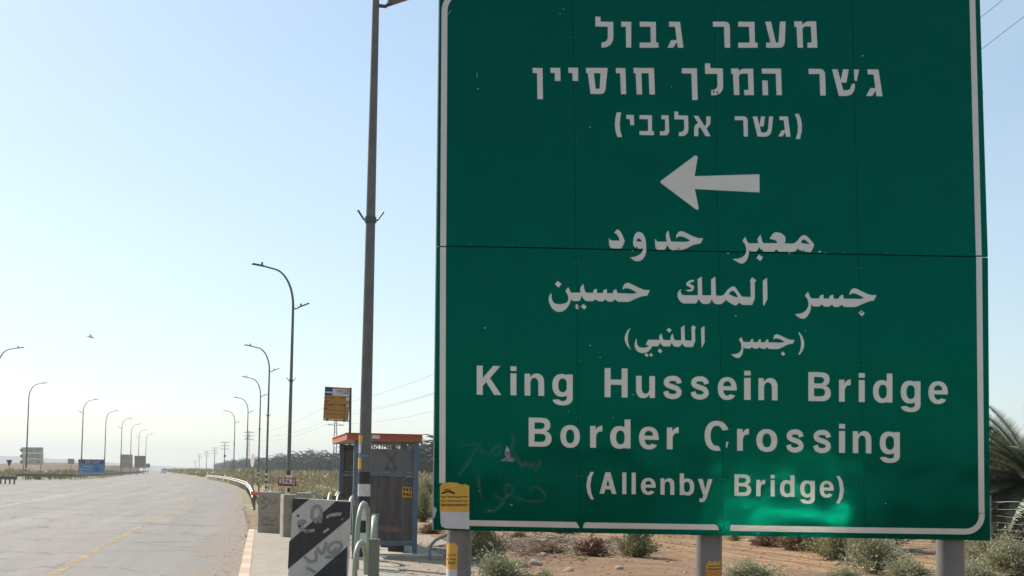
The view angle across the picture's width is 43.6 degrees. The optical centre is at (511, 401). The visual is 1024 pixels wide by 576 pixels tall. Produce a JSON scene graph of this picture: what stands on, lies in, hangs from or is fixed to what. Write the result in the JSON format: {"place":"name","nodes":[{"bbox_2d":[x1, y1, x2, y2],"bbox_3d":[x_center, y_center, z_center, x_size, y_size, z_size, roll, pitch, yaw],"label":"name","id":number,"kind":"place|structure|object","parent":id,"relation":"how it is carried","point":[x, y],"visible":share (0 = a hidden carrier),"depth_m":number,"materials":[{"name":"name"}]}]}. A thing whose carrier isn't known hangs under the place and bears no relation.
{"place":"outdoors","nodes":[
{"label":"outdoors","id":0,"kind":"place"},
{"bbox_2d":[0,462,139,473],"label":"hill","id":1,"kind":"structure","parent":0,"point":[47,466],"depth_m":294.94,"materials":[{"name":"beige soil"}]},
{"bbox_2d":[0,456,213,468],"bbox_3d":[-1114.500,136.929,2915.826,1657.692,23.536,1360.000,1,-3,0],"label":"hill","id":2,"kind":"structure","parent":0,"point":[14,459],"depth_m":2510.42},
{"bbox_2d":[0,469,247,575],"bbox_3d":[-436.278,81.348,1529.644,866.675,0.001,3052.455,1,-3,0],"label":"road","id":3,"kind":"structure","parent":0,"point":[45,537],"depth_m":35.78,"materials":[{"name":"grey asphalt"}]},
{"bbox_2d":[4,476,156,505],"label":"road marking","id":4,"kind":"object","parent":3,"relation":"on","point":[61,495],"visible":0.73,"depth_m":70.80,"materials":[{"name":"yellow"}]},
{"bbox_2d":[47,500,193,575],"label":"road marking","id":5,"kind":"object","parent":3,"relation":"on","point":[61,569],"visible":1,"depth_m":25.70,"materials":[{"name":"yellow paint"}]},
{"bbox_2d":[249,530,406,575],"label":"pavement","id":6,"kind":"structure","parent":0,"point":[270,552],"depth_m":21.91,"materials":[{"name":"grey concrete"}]},
{"bbox_2d":[257,492,281,532],"bbox_3d":[-5.965,2.788,31.541,0.547,1.125,0.334,1,-3,0],"label":"concrete block","id":7,"kind":"object","parent":6,"relation":"on","point":[268,512],"depth_m":31.39,"materials":[{"name":"grey concrete"}]},
{"bbox_2d":[288,498,351,575],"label":"hazard slab","id":8,"kind":"object","parent":6,"relation":"on","point":[319,543],"depth_m":17.32,"materials":[{"name":"black paint"}]},
{"bbox_2d":[323,387,351,475],"bbox_3d":[-4.306,1.602,31.450,0.730,3.936,0.087,1,-3,-4],"label":"bus stop sign","id":9,"kind":"object","parent":6,"relation":"on","point":[337,403],"visible":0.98,"depth_m":31.53,"materials":[{"name":"orange metal"}]},
{"bbox_2d":[306,491,380,575],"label":"hoop railing","id":10,"kind":"object","parent":6,"relation":"on","point":[371,550],"visible":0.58,"depth_m":19.30,"materials":[{"name":"grey metal"}]},
{"bbox_2d":[357,0,406,559],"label":"street lamp","id":11,"kind":"object","parent":6,"relation":"on","point":[364,460],"visible":0.91,"depth_m":22.57,"materials":[{"name":"metal"}]},
{"bbox_2d":[0,0,1023,467],"label":"sky","id":12,"kind":"structure","parent":0,"point":[153,152],"materials":[{"name":"blue"}]},
{"bbox_2d":[2,469,1023,575],"bbox_3d":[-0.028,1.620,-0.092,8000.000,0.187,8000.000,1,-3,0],"label":"ground","id":13,"kind":"structure","parent":0,"point":[685,556],"depth_m":26.96,"materials":[{"name":"soil"}]},
{"bbox_2d":[0,476,16,483],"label":"crash barrier","id":14,"kind":"object","parent":13,"relation":"on","point":[8,477],"visible":0.88,"depth_m":115.73,"materials":[{"name":"grey metal"}]},
{"bbox_2d":[0,346,23,358],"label":"street lamp","id":15,"kind":"object","parent":13,"relation":"on","point":[10,349],"visible":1,"depth_m":109.69,"materials":[{"name":"metal"}]},
{"bbox_2d":[20,447,42,477],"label":"direction sign","id":16,"kind":"object","parent":13,"relation":"on","point":[34,455],"visible":0.87,"depth_m":164.80,"materials":[{"name":"metal"}]},
{"bbox_2d":[25,382,43,479],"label":"street lamp","id":17,"kind":"object","parent":13,"relation":"on","point":[27,434],"visible":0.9,"depth_m":154.88,"materials":[{"name":"grey metal"}]},
{"bbox_2d":[0,468,121,479],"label":"scrub","id":18,"kind":"object","parent":13,"relation":"on","point":[9,472],"visible":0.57,"depth_m":189.15,"materials":[{"name":"green plant"}]},
{"bbox_2d":[68,459,73,463],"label":"road sign","id":19,"kind":"object","parent":13,"relation":"on","point":[70,461],"visible":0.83,"depth_m":249.65,"materials":[{"name":"metal"}]},
{"bbox_2d":[15,471,147,479],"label":"crash barrier","id":20,"kind":"object","parent":13,"relation":"on","point":[92,474],"visible":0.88,"depth_m":174.29,"materials":[{"name":"grey metal"}]},
{"bbox_2d":[79,398,97,477],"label":"street lamp","id":21,"kind":"object","parent":13,"relation":"on","point":[82,438],"visible":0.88,"depth_m":190.86,"materials":[{"name":"metal"}]},
{"bbox_2d":[78,459,103,473],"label":"billboard","id":22,"kind":"object","parent":13,"relation":"on","point":[92,465],"visible":0.9,"depth_m":214.66,"materials":[{"name":"metal"}]},
{"bbox_2d":[103,410,115,476],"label":"street lamp","id":23,"kind":"object","parent":13,"relation":"on","point":[105,444],"visible":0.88,"depth_m":227.83,"materials":[{"name":"grey metal"}]},
{"bbox_2d":[120,418,130,475],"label":"street lamp","id":24,"kind":"object","parent":13,"relation":"on","point":[121,447],"visible":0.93,"depth_m":260.76,"materials":[{"name":"grey metal"}]},
{"bbox_2d":[120,454,132,473],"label":"road sign","id":25,"kind":"object","parent":13,"relation":"on","point":[126,460],"visible":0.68,"depth_m":269.64,"materials":[{"name":"metal"}]},
{"bbox_2d":[134,456,145,474],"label":"road sign","id":26,"kind":"object","parent":13,"relation":"on","point":[139,461],"visible":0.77,"depth_m":304.58,"materials":[{"name":"metal"}]},
{"bbox_2d":[221,442,228,468],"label":"lattice pylon","id":27,"kind":"object","parent":13,"relation":"on","point":[224,452],"visible":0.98,"depth_m":459.44,"materials":[{"name":"grey metal"}]},
{"bbox_2d":[223,410,239,470],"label":"street lamp","id":28,"kind":"object","parent":13,"relation":"on","point":[234,441],"visible":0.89,"depth_m":220.83,"materials":[{"name":"grey metal"}]},
{"bbox_2d":[207,475,259,509],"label":"crash barrier","id":29,"kind":"object","parent":13,"relation":"on","point":[251,492],"visible":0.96,"depth_m":102.87,"materials":[{"name":"metal"}]},
{"bbox_2d":[234,397,251,468],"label":"street lamp","id":30,"kind":"object","parent":13,"relation":"on","point":[247,433],"visible":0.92,"depth_m":179.88,"materials":[{"name":"grey metal"}]},
{"bbox_2d":[239,529,254,575],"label":"kerb","id":31,"kind":"structure","parent":13,"relation":"on","point":[245,564],"depth_m":22.72,"materials":[{"name":"concrete"}]},
{"bbox_2d":[244,431,253,465],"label":"lattice pylon","id":32,"kind":"object","parent":13,"relation":"on","point":[249,432],"visible":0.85,"depth_m":332.77,"materials":[{"name":"grey metal"}]},
{"bbox_2d":[251,454,254,486],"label":"traffic sign","id":33,"kind":"object","parent":13,"relation":"on","point":[252,460],"visible":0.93,"depth_m":74.85,"materials":[{"name":"metal"}]},
{"bbox_2d":[242,376,266,476],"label":"street lamp","id":34,"kind":"object","parent":13,"relation":"on","point":[259,427],"visible":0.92,"depth_m":139.93,"materials":[{"name":"grey metal"}]},
{"bbox_2d":[245,344,278,490],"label":"street lamp","id":35,"kind":"object","parent":13,"relation":"on","point":[266,465],"visible":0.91,"depth_m":104.48,"materials":[{"name":"grey metal"}]},
{"bbox_2d":[272,456,286,470],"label":"date palm","id":36,"kind":"object","parent":13,"relation":"on","point":[277,461],"visible":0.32,"depth_m":520.96,"materials":[{"name":"green plant"}]},
{"bbox_2d":[251,262,308,493],"bbox_3d":[-11.599,-0.821,63.374,2.886,12.157,0.399,2,-3,-15],"label":"street lamp","id":37,"kind":"object","parent":13,"relation":"on","point":[290,380],"visible":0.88,"depth_m":63.46,"materials":[{"name":"metal"}]},
{"bbox_2d":[274,453,295,470],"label":"date palm","id":38,"kind":"object","parent":13,"relation":"on","point":[282,463],"visible":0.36,"depth_m":512.54,"materials":[{"name":"green plant"}]},
{"bbox_2d":[278,477,295,493],"bbox_3d":[-7.021,3.189,39.913,0.573,1.637,0.087,1,-3,0],"label":"kilometre plate","id":39,"kind":"object","parent":13,"relation":"on","point":[286,482],"visible":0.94,"depth_m":39.91,"materials":[{"name":"white paint"}]},
{"bbox_2d":[280,494,296,536],"bbox_3d":[-5.182,2.702,29.664,0.323,1.110,0.374,2,-4,-23],"label":"concrete block","id":40,"kind":"object","parent":13,"relation":"on","point":[286,501],"depth_m":29.49,"materials":[{"name":"grey concrete"}]},
{"bbox_2d":[285,453,302,471],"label":"date palm","id":41,"kind":"object","parent":13,"relation":"on","point":[292,462],"visible":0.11,"depth_m":484.86,"materials":[{"name":"green plant"}]},
{"bbox_2d":[296,456,307,470],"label":"date palm","id":42,"kind":"object","parent":13,"relation":"on","point":[304,466],"visible":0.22,"depth_m":458.06,"materials":[{"name":"green plant"}]},
{"bbox_2d":[291,449,315,470],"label":"date palm","id":43,"kind":"object","parent":13,"relation":"on","point":[296,459],"visible":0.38,"depth_m":467.14,"materials":[{"name":"green plant"}]},
{"bbox_2d":[295,493,312,498],"bbox_3d":[-5.066,2.776,31.087,0.383,1.126,0.404,1,-3,0],"label":"concrete block","id":44,"kind":"object","parent":13,"relation":"on","point":[305,495],"depth_m":30.92,"materials":[{"name":"grey concrete"}]},
{"bbox_2d":[305,455,316,471],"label":"date palm","id":45,"kind":"object","parent":13,"relation":"on","point":[309,464],"visible":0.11,"depth_m":431.67,"materials":[{"name":"green plant"}]},
{"bbox_2d":[298,448,331,470],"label":"date palm","id":46,"kind":"object","parent":13,"relation":"on","point":[309,455],"visible":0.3,"depth_m":441.22,"materials":[{"name":"green plant"}]},
{"bbox_2d":[311,453,328,471],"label":"date palm","id":47,"kind":"object","parent":13,"relation":"on","point":[318,463],"visible":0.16,"depth_m":401.94,"materials":[{"name":"green plant"}]},
{"bbox_2d":[312,453,332,470],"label":"date palm","id":48,"kind":"object","parent":13,"relation":"on","point":[317,461],"visible":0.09,"depth_m":410.31,"materials":[{"name":"green plant"}]},
{"bbox_2d":[317,450,334,468],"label":"date palm","id":49,"kind":"object","parent":13,"relation":"on","point":[322,461],"visible":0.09,"depth_m":397.34,"materials":[{"name":"green plant"}]},
{"bbox_2d":[318,451,334,470],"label":"date palm","id":50,"kind":"object","parent":13,"relation":"on","point":[325,460],"visible":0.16,"depth_m":389.76,"materials":[{"name":"green plant"}]},
{"bbox_2d":[322,456,335,470],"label":"date palm","id":51,"kind":"object","parent":13,"relation":"on","point":[326,465],"visible":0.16,"depth_m":383.37,"materials":[{"name":"green plant"}]},
{"bbox_2d":[328,453,338,468],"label":"date palm","id":52,"kind":"object","parent":13,"relation":"on","point":[332,460],"visible":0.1,"depth_m":371.18,"materials":[{"name":"green plant"}]},
{"bbox_2d":[329,419,343,469],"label":"lattice pylon","id":53,"kind":"object","parent":13,"relation":"on","point":[336,444],"visible":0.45,"depth_m":199.96,"materials":[{"name":"grey metal"}]},
{"bbox_2d":[329,456,345,471],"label":"date palm","id":54,"kind":"object","parent":13,"relation":"on","point":[335,462],"visible":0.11,"depth_m":363.86,"materials":[{"name":"green plant"}]},
{"bbox_2d":[417,484,431,521],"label":"shrub","id":55,"kind":"object","parent":13,"relation":"on","point":[424,504],"visible":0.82,"depth_m":43.55,"materials":[{"name":"green plant"}]},
{"bbox_2d":[418,473,432,504],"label":"shrub","id":56,"kind":"object","parent":13,"relation":"on","point":[428,483],"visible":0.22,"depth_m":58.51,"materials":[{"name":"green plant"}]},
{"bbox_2d":[419,442,431,472],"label":"date palm","id":57,"kind":"object","parent":13,"relation":"on","point":[420,456],"visible":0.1,"depth_m":243.34,"materials":[{"name":"green plant"}]},
{"bbox_2d":[419,434,432,474],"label":"date palm","id":58,"kind":"object","parent":13,"relation":"on","point":[431,445],"visible":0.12,"depth_m":223.95,"materials":[{"name":"green plant"}]},
{"bbox_2d":[420,447,432,472],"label":"date palm","id":59,"kind":"object","parent":13,"relation":"on","point":[423,459],"visible":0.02,"depth_m":237.76,"materials":[{"name":"green plant"}]},
{"bbox_2d":[422,437,432,472],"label":"date palm","id":60,"kind":"object","parent":13,"relation":"on","point":[431,456],"visible":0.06,"depth_m":218.60,"materials":[{"name":"green plant"}]},
{"bbox_2d":[417,521,445,533],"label":"shrub","id":61,"kind":"object","parent":13,"relation":"on","point":[428,529],"visible":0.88,"depth_m":35.12,"materials":[{"name":"brown plant"}]},
{"bbox_2d":[385,535,483,575],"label":"apron","id":62,"kind":"object","parent":13,"relation":"on","point":[433,566],"visible":0.21,"depth_m":23.15,"materials":[{"name":"grey concrete"}]},
{"bbox_2d":[380,544,443,558],"bbox_3d":[-2.820,3.104,26.803,2.070,0.090,5.100,2,-3,-12],"label":"shelter pad","id":63,"kind":"object","parent":62,"relation":"on","point":[422,552],"visible":0.21,"depth_m":24.87,"materials":[{"name":"concrete"}]},
{"bbox_2d":[332,433,423,553],"bbox_3d":[-2.950,1.942,27.110,1.510,2.409,4.510,2,-3,-12],"label":"bus shelter","id":64,"kind":"object","parent":63,"relation":"on","point":[393,501],"visible":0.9,"depth_m":25.09,"materials":[{"name":"blue paint"}]},
{"bbox_2d":[428,533,446,560],"bbox_3d":[-1.368,2.751,24.213,0.480,0.601,0.099,3,-4,-29],"label":"bent pipe","id":65,"kind":"object","parent":13,"relation":"on","point":[433,542],"visible":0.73,"depth_m":24.11,"materials":[{"name":"metal"}]},
{"bbox_2d":[471,531,510,561],"bbox_3d":[-0.505,2.479,24.460,1.032,1.268,1.093,2,-3,-20],"label":"shrub","id":66,"kind":"object","parent":13,"relation":"on","point":[481,540],"visible":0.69,"depth_m":24.26,"materials":[{"name":"green plant"}]},
{"bbox_2d":[471,541,542,575],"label":"shrub","id":67,"kind":"object","parent":13,"relation":"on","point":[499,567],"visible":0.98,"depth_m":19.06,"materials":[{"name":"green plant"}]},
{"bbox_2d":[510,532,529,537],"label":"shrub","id":68,"kind":"object","parent":13,"relation":"on","point":[514,534],"visible":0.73,"depth_m":32.76,"materials":[{"name":"brown plant"}]},
{"bbox_2d":[441,532,625,563],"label":"dry twigs","id":69,"kind":"object","parent":13,"relation":"on","point":[530,552],"visible":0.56,"depth_m":27.92,"materials":[{"name":"brown plant"}]},
{"bbox_2d":[529,559,542,565],"bbox_3d":[0.433,2.985,23.585,0.248,0.151,0.250,16,-4,-37],"label":"stone","id":70,"kind":"object","parent":13,"relation":"on","point":[535,562],"visible":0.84,"depth_m":23.51,"materials":[{"name":"grey stone"}]},
{"bbox_2d":[518,566,559,575],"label":"shrub","id":71,"kind":"object","parent":13,"relation":"on","point":[543,573],"visible":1,"depth_m":18.93,"materials":[{"name":"green plant"}]},
{"bbox_2d":[522,541,572,552],"bbox_3d":[0.708,3.129,27.578,1.160,0.335,1.356,3,-4,-35],"label":"shrub","id":72,"kind":"object","parent":13,"relation":"on","point":[550,548],"visible":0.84,"depth_m":27.46,"materials":[{"name":"brown plant"}]},
{"bbox_2d":[564,567,573,570],"bbox_3d":[0.983,2.928,22.268,0.171,0.101,0.164,0,-3,19],"label":"stone","id":73,"kind":"object","parent":13,"relation":"on","point":[569,569],"visible":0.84,"depth_m":22.22,"materials":[{"name":"beige stone"}]},
{"bbox_2d":[571,534,613,556],"bbox_3d":[1.664,2.990,26.598,0.903,0.574,1.054,0,-3,10],"label":"shrub","id":74,"kind":"object","parent":13,"relation":"on","point":[592,547],"visible":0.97,"depth_m":26.45,"materials":[{"name":"brown plant"}]},
{"bbox_2d":[164,467,1021,542],"bbox_3d":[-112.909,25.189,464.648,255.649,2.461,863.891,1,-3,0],"label":"scrub","id":75,"kind":"object","parent":13,"relation":"on","point":[310,480],"visible":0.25,"depth_m":153.44,"materials":[{"name":"green plant"}]},
{"bbox_2d":[207,505,1023,575],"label":"rubble","id":76,"kind":"object","parent":13,"relation":"on","point":[544,536],"visible":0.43,"depth_m":29.62,"materials":[{"name":"stone"}]},
{"bbox_2d":[609,533,666,557],"bbox_3d":[2.711,2.828,26.956,1.290,1.041,1.218,1,-3,-6],"label":"shrub","id":77,"kind":"object","parent":13,"relation":"on","point":[637,546],"visible":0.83,"depth_m":26.85,"materials":[{"name":"green plant"}]},
{"bbox_2d":[432,0,989,575],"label":"road sign","id":78,"kind":"object","parent":13,"relation":"on","point":[710,274],"visible":1,"depth_m":10.63,"materials":[{"name":"teal metal"}]},
{"bbox_2d":[724,536,743,540],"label":"shrub","id":79,"kind":"object","parent":13,"relation":"on","point":[732,538],"visible":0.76,"depth_m":34.13,"materials":[{"name":"green plant"}]},
{"bbox_2d":[722,555,788,575],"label":"shrub","id":80,"kind":"object","parent":13,"relation":"on","point":[751,568],"visible":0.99,"depth_m":20.31,"materials":[{"name":"green plant"}]},
{"bbox_2d":[750,536,780,546],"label":"shrub","id":81,"kind":"object","parent":13,"relation":"on","point":[759,541],"visible":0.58,"depth_m":31.45,"materials":[{"name":"brown plant"}]},
{"bbox_2d":[763,536,823,551],"bbox_3d":[6.711,3.129,30.129,1.609,0.944,1.376,1,-3,-2],"label":"shrub","id":82,"kind":"object","parent":13,"relation":"on","point":[794,544],"visible":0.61,"depth_m":29.95,"materials":[{"name":"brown plant"}]},
{"bbox_2d":[797,537,859,559],"bbox_3d":[6.742,2.774,26.891,1.470,1.187,1.389,-1,-4,33],"label":"shrub","id":83,"kind":"object","parent":13,"relation":"on","point":[830,549],"visible":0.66,"depth_m":26.62,"materials":[{"name":"green plant"}]},
{"bbox_2d":[811,564,869,575],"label":"shrub","id":84,"kind":"object","parent":13,"relation":"on","point":[842,572],"visible":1,"depth_m":20.06,"materials":[{"name":"green plant"}]},
{"bbox_2d":[833,538,922,572],"bbox_3d":[6.650,2.595,23.154,1.508,1.140,2.036,1,-3,2],"label":"shrub","id":85,"kind":"object","parent":13,"relation":"on","point":[869,554],"visible":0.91,"depth_m":22.93,"materials":[{"name":"green plant"}]},
{"bbox_2d":[884,539,915,551],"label":"shrub","id":86,"kind":"object","parent":13,"relation":"on","point":[902,541],"visible":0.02,"depth_m":30.76,"materials":[{"name":"green plant"}]},
{"bbox_2d":[869,551,935,575],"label":"shrub","id":87,"kind":"object","parent":13,"relation":"on","point":[904,567],"visible":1,"depth_m":21.94,"materials":[{"name":"green plant"}]},
{"bbox_2d":[857,496,1023,555],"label":"wire fence","id":88,"kind":"object","parent":13,"relation":"on","point":[931,549],"visible":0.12,"depth_m":26.56,"materials":[{"name":"metal"}]},
{"bbox_2d":[913,404,1023,546],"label":"date palm","id":89,"kind":"object","parent":13,"relation":"on","point":[1007,481],"visible":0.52,"depth_m":32.27,"materials":[{"name":"green plant"}]},
{"bbox_2d":[933,556,1014,575],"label":"shrub","id":90,"kind":"object","parent":13,"relation":"on","point":[971,569],"visible":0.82,"depth_m":21.36,"materials":[{"name":"green plant"}]},
{"bbox_2d":[965,526,1002,568],"bbox_3d":[9.205,2.794,24.750,1.106,1.011,1.492,2,-4,-21],"label":"shrub","id":91,"kind":"object","parent":13,"relation":"on","point":[975,547],"visible":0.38,"depth_m":24.63,"materials":[{"name":"green plant"}]},
{"bbox_2d":[965,524,1023,575],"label":"shrub","id":92,"kind":"object","parent":13,"relation":"on","point":[1010,560],"visible":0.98,"depth_m":23.00,"materials":[{"name":"green plant"}]},
{"bbox_2d":[989,422,1023,539],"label":"date palm","id":93,"kind":"object","parent":13,"relation":"on","point":[996,472],"depth_m":37.54,"materials":[{"name":"green plant"}]}
]}

